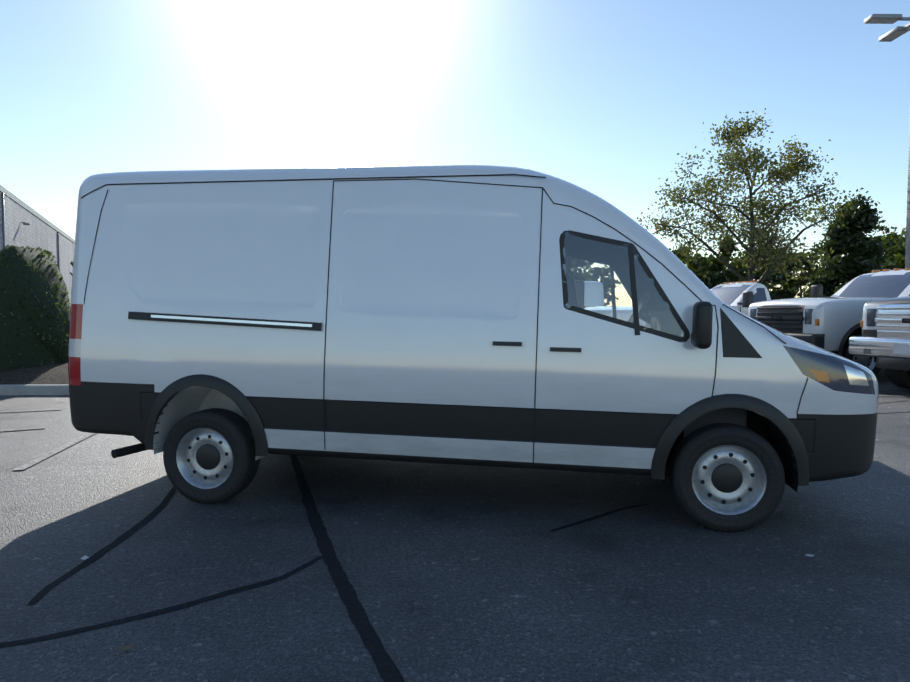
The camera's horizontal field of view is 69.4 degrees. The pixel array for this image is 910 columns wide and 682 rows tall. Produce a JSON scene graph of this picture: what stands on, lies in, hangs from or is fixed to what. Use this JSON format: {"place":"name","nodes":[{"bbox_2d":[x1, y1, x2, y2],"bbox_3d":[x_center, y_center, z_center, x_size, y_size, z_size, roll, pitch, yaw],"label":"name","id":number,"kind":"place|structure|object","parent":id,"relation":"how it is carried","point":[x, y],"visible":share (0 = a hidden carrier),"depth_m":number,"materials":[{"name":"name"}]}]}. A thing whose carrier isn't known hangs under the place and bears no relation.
{"place":"outdoors","nodes":[
{"label":"outdoors","id":0,"kind":"place"},
{"bbox_2d":[0,185,74,305],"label":"block building","id":1,"kind":"structure","parent":0,"point":[22,223],"depth_m":37.80,"materials":[{"name":"silver concrete"}]},
{"bbox_2d":[0,368,909,681],"bbox_3d":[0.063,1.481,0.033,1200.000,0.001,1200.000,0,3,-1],"label":"ground","id":2,"kind":"structure","parent":0,"point":[454,572],"depth_m":3.69,"materials":[{"name":"grey asphalt"}]},
{"bbox_2d":[0,362,68,384],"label":"mulch bed","id":3,"kind":"object","parent":2,"relation":"on","point":[52,374],"depth_m":11.94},
{"bbox_2d":[0,244,70,371],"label":"clipped hedge","id":4,"kind":"object","parent":3,"relation":"on","point":[34,314],"visible":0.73,"depth_m":12.58,"materials":[{"name":"green plant"}]},
{"bbox_2d":[0,384,68,394],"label":"curb","id":5,"kind":"structure","parent":2,"relation":"on","point":[34,389],"depth_m":11.33,"materials":[{"name":"concrete"}]},
{"bbox_2d":[0,407,889,650],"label":"fallen leaves","id":6,"kind":"object","parent":2,"relation":"on","point":[123,647],"visible":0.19,"depth_m":3.86,"materials":[{"name":"brown plant"}]},
{"bbox_2d":[0,401,905,681],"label":"crack sealant","id":7,"kind":"object","parent":2,"relation":"on","point":[372,643],"visible":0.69,"depth_m":3.51,"materials":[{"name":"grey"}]},
{"bbox_2d":[0,389,909,469],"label":"bay lines","id":8,"kind":"object","parent":2,"relation":"on","point":[47,455],"visible":0.81,"depth_m":7.10,"materials":[{"name":"paint"}]},
{"bbox_2d":[68,165,878,531],"bbox_3d":[0.042,-0.100,5.596,5.986,2.622,2.488,0,3,10],"label":"van","id":9,"kind":"object","parent":2,"relation":"on","point":[230,329],"visible":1,"depth_m":4.66,"materials":[{"name":"white paint"}]},
{"bbox_2d":[567,257,591,280],"bbox_3d":[5.325,-3.669,38.167,5.747,6.679,6.013,1,3,26],"label":"tree","id":10,"kind":"object","parent":2,"relation":"on","point":[576,272],"depth_m":36.27,"materials":[{"name":"green plant"}]},
{"bbox_2d":[584,281,604,305],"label":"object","id":11,"kind":"object","parent":2,"relation":"on","point":[598,290],"depth_m":25.65,"materials":[{"name":"white paint"}]},
{"bbox_2d":[572,258,620,304],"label":"tree","id":12,"kind":"object","parent":2,"relation":"on","point":[599,270],"depth_m":44.91,"materials":[{"name":"green plant"}]},
{"bbox_2d":[575,280,645,326],"bbox_3d":[0.416,0.017,8.737,6.620,2.085,2.720,0,3,10],"label":"pickup beyond van","id":13,"kind":"object","parent":2,"relation":"on","point":[607,310],"depth_m":7.48,"materials":[{"name":"white paint"}]},
{"bbox_2d":[669,242,702,274],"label":"tree","id":14,"kind":"object","parent":2,"relation":"on","point":[679,254],"visible":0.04,"depth_m":40.94,"materials":[{"name":"green plant"}]},
{"bbox_2d":[681,234,781,288],"bbox_3d":[14.623,-3.016,35.704,5.344,5.585,4.509,0,3,-1],"label":"tree","id":15,"kind":"object","parent":2,"relation":"on","point":[711,267],"visible":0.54,"depth_m":35.33,"materials":[{"name":"green plant"}]},
{"bbox_2d":[710,281,770,315],"bbox_3d":[7.933,-0.466,17.450,7.017,2.210,2.883,-1,3,-14],"label":"pickup truck","id":16,"kind":"object","parent":2,"relation":"on","point":[741,296],"visible":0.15,"depth_m":16.46,"materials":[{"name":"white paint"}]},
{"bbox_2d":[637,108,866,285],"bbox_3d":[11.344,-4.197,24.963,8.002,8.949,7.157,0,3,-1],"label":"tree","id":17,"kind":"object","parent":2,"relation":"on","point":[756,232],"visible":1,"depth_m":24.61,"materials":[{"name":"green plant"}]},
{"bbox_2d":[724,240,802,299],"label":"tree","id":18,"kind":"object","parent":2,"relation":"on","point":[784,294],"visible":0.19,"depth_m":41.43,"materials":[{"name":"green plant"}]},
{"bbox_2d":[767,237,830,298],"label":"tree","id":19,"kind":"object","parent":2,"relation":"on","point":[792,283],"visible":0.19,"depth_m":45.97,"materials":[{"name":"green plant"}]},
{"bbox_2d":[748,268,909,388],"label":"pickup truck","id":20,"kind":"object","parent":2,"relation":"on","point":[817,318],"depth_m":13.20,"materials":[{"name":"white metal"}]},
{"bbox_2d":[799,188,900,297],"bbox_3d":[18.313,-3.473,30.201,4.760,7.027,4.315,0,3,-1],"label":"tree","id":21,"kind":"object","parent":2,"relation":"on","point":[850,243],"visible":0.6,"depth_m":29.51,"materials":[{"name":"green plant"}]},
{"bbox_2d":[860,224,905,270],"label":"tree","id":22,"kind":"object","parent":2,"relation":"on","point":[893,236],"visible":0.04,"depth_m":44.27,"materials":[{"name":"green plant"}]},
{"bbox_2d":[880,229,905,269],"bbox_3d":[24.197,-3.260,32.870,5.780,6.323,5.282,0,3,-1],"label":"tree","id":23,"kind":"object","parent":2,"relation":"on","point":[899,261],"visible":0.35,"depth_m":32.96,"materials":[{"name":"green plant"}]},
{"bbox_2d":[0,0,909,305],"label":"sky","id":24,"kind":"structure","parent":0,"point":[602,98],"materials":[{"name":"blue"}]},
{"bbox_2d":[864,14,909,267],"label":"lighting column","id":25,"kind":"structure","parent":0,"point":[894,33],"depth_m":19.00,"materials":[{"name":"grey metal"}]}
]}

